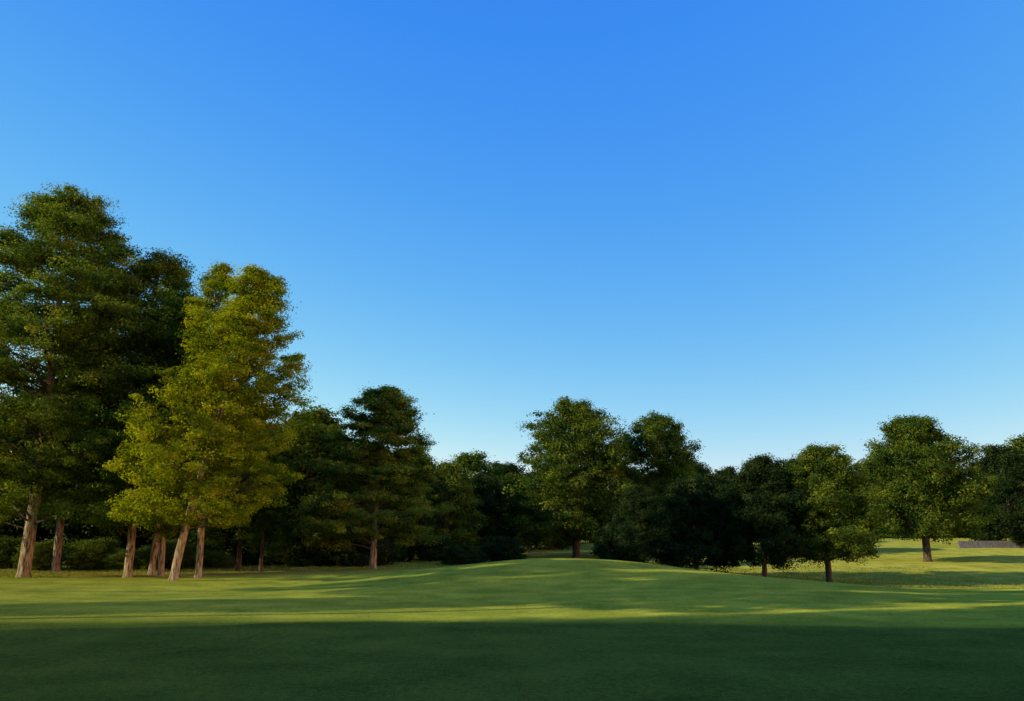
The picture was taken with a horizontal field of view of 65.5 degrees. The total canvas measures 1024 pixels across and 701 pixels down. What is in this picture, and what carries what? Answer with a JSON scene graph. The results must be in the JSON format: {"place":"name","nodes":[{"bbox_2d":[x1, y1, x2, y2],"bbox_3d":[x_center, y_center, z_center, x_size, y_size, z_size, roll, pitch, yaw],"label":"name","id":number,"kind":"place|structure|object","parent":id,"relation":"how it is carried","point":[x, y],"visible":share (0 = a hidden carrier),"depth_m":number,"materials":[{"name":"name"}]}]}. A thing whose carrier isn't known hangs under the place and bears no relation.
{"place":"outdoors","nodes":[
{"label":"outdoors","id":0,"kind":"place"},
{"bbox_2d":[0,532,1023,630],"bbox_3d":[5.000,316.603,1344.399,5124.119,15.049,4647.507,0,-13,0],"label":"ground","id":1,"kind":"structure","parent":0,"point":[550,587],"depth_m":35.50,"materials":[{"name":"green plant"}]},
{"bbox_2d":[0,534,21,567],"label":"shrub","id":2,"kind":"object","parent":1,"relation":"on","point":[8,549],"visible":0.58,"depth_m":68.17,"materials":[{"name":"green plant"}]},
{"bbox_2d":[8,538,67,570],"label":"shrub","id":3,"kind":"object","parent":1,"relation":"on","point":[43,552],"visible":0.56,"depth_m":66.65,"materials":[{"name":"green plant"}]},
{"bbox_2d":[1,322,128,571],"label":"pine tree","id":4,"kind":"object","parent":1,"relation":"on","point":[57,552],"visible":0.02,"depth_m":63.94,"materials":[{"name":"green plant"}]},
{"bbox_2d":[0,181,174,577],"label":"pine tree","id":5,"kind":"object","parent":1,"relation":"on","point":[80,219],"visible":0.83,"depth_m":52.34,"materials":[{"name":"green plant"}]},
{"bbox_2d":[61,536,125,570],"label":"shrub","id":6,"kind":"object","parent":1,"relation":"on","point":[91,554],"visible":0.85,"depth_m":68.39,"materials":[{"name":"green plant"}]},
{"bbox_2d":[17,245,228,577],"bbox_3d":[-25.986,4.337,56.412,14.074,23.134,14.414,0,-13,0],"label":"pine tree","id":7,"kind":"object","parent":1,"relation":"on","point":[175,284],"visible":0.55,"depth_m":53.25,"materials":[{"name":"green plant"}]},
{"bbox_2d":[99,546,150,570],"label":"shrub","id":8,"kind":"object","parent":1,"relation":"on","point":[116,561],"visible":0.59,"depth_m":67.70,"materials":[{"name":"green plant"}]},
{"bbox_2d":[94,308,227,576],"bbox_3d":[-24.372,6.262,56.803,10.863,19.561,9.157,-8,-16,30],"label":"pine tree","id":9,"kind":"object","parent":1,"relation":"on","point":[163,355],"visible":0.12,"depth_m":55.33,"materials":[{"name":"green plant"}]},
{"bbox_2d":[133,537,196,569],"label":"shrub","id":10,"kind":"object","parent":1,"relation":"on","point":[189,557],"visible":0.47,"depth_m":68.57,"materials":[{"name":"green plant"}]},
{"bbox_2d":[126,314,254,574],"bbox_3d":[-25.747,6.434,60.161,11.556,20.810,9.741,0,-13,0],"label":"pine tree","id":11,"kind":"object","parent":1,"relation":"on","point":[153,558],"depth_m":58.01,"materials":[{"name":"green plant"}]},
{"bbox_2d":[184,549,235,568],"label":"shrub","id":12,"kind":"object","parent":1,"relation":"on","point":[220,559],"visible":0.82,"depth_m":68.81,"materials":[{"name":"green plant"}]},
{"bbox_2d":[158,259,262,577],"bbox_3d":[-20.453,4.466,53.761,7.095,21.513,9.188,10,-16,-35],"label":"beech tree","id":13,"kind":"object","parent":1,"relation":"on","point":[216,278],"visible":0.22,"depth_m":53.59,"materials":[{"name":"green plant"}]},
{"bbox_2d":[102,263,319,580],"bbox_3d":[-19.107,4.481,51.060,12.514,20.338,11.569,12,-18,-41],"label":"beech tree","id":14,"kind":"object","parent":1,"relation":"on","point":[262,294],"visible":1,"depth_m":49.08,"materials":[{"name":"green plant"}]},
{"bbox_2d":[193,404,294,570],"bbox_3d":[-22.314,11.161,66.064,6.270,14.306,8.354,-11,-17,38],"label":"beech tree","id":15,"kind":"object","parent":1,"relation":"on","point":[211,535],"visible":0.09,"depth_m":64.56,"materials":[{"name":"green plant"}]},
{"bbox_2d":[234,449,304,571],"bbox_3d":[-19.673,12.755,63.750,5.848,10.014,4.389,-3,-14,14],"label":"beech tree","id":16,"kind":"object","parent":1,"relation":"on","point":[260,521],"visible":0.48,"depth_m":62.88,"materials":[{"name":"green plant"}]},
{"bbox_2d":[330,535,403,566],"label":"shrub","id":17,"kind":"object","parent":1,"relation":"on","point":[356,561],"visible":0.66,"depth_m":74.41,"materials":[{"name":"green plant"}]},
{"bbox_2d":[294,384,459,568],"bbox_3d":[-10.383,9.986,63.598,11.700,14.959,15.565,-1,-13,5],"label":"pine tree","id":18,"kind":"object","parent":1,"relation":"on","point":[391,423],"visible":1,"depth_m":61.65,"materials":[{"name":"green plant"}]},
{"bbox_2d":[434,544,488,564],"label":"shrub","id":19,"kind":"object","parent":1,"relation":"on","point":[462,555],"visible":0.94,"depth_m":80.28,"materials":[{"name":"green plant"}]},
{"bbox_2d":[480,534,532,561],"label":"shrub","id":20,"kind":"object","parent":1,"relation":"on","point":[502,551],"visible":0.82,"depth_m":86.13,"materials":[{"name":"green plant"}]},
{"bbox_2d":[0,624,1023,700],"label":"putting green","id":21,"kind":"object","parent":1,"relation":"on","point":[289,662],"visible":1,"depth_m":15.89,"materials":[{"name":"green plant"}]},
{"bbox_2d":[0,403,1023,567],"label":"distant woodland","id":22,"kind":"object","parent":1,"relation":"on","point":[478,517],"visible":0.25,"depth_m":95.20,"materials":[{"name":"green plant"}]},
{"bbox_2d":[484,396,653,557],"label":"oak tree","id":23,"kind":"object","parent":1,"relation":"on","point":[564,475],"visible":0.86,"depth_m":104.97,"materials":[{"name":"green plant"}]},
{"bbox_2d":[588,522,653,563],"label":"shrub","id":24,"kind":"object","parent":1,"relation":"on","point":[610,539],"visible":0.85,"depth_m":82.02,"materials":[{"name":"green plant"}]},
{"bbox_2d":[609,484,664,555],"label":"oak tree","id":25,"kind":"object","parent":1,"relation":"on","point":[639,506],"visible":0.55,"depth_m":89.12,"materials":[{"name":"green plant"}]},
{"bbox_2d":[610,410,707,552],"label":"oak tree","id":26,"kind":"object","parent":1,"relation":"on","point":[659,468],"visible":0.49,"depth_m":111.19,"materials":[{"name":"green plant"}]},
{"bbox_2d":[636,473,743,572],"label":"oak tree","id":27,"kind":"object","parent":1,"relation":"on","point":[706,536],"visible":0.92,"depth_m":72.32,"materials":[{"name":"green plant"}]},
{"bbox_2d":[710,452,812,576],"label":"oak tree","id":28,"kind":"object","parent":1,"relation":"on","point":[747,509],"visible":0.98,"depth_m":69.22,"materials":[{"name":"green plant"}]},
{"bbox_2d":[757,442,894,581],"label":"oak tree","id":29,"kind":"object","parent":1,"relation":"on","point":[830,503],"visible":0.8,"depth_m":69.00,"materials":[{"name":"green plant"}]},
{"bbox_2d":[852,412,1007,561],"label":"oak tree","id":30,"kind":"object","parent":1,"relation":"on","point":[916,453],"visible":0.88,"depth_m":95.79,"materials":[{"name":"green plant"}]},
{"bbox_2d":[957,541,1023,547],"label":"stone wall","id":31,"kind":"structure","parent":1,"relation":"on","point":[985,544],"depth_m":128.25,"materials":[{"name":"grey stone"}]},
{"bbox_2d":[0,561,1023,588],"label":"rough grass","id":32,"kind":"structure","parent":0,"point":[8,574],"depth_m":69.78,"materials":[{"name":"green plant"}]},
{"bbox_2d":[0,0,1023,477],"label":"sky","id":33,"kind":"structure","parent":0,"point":[779,228],"materials":[{"name":"blue"}]}
]}

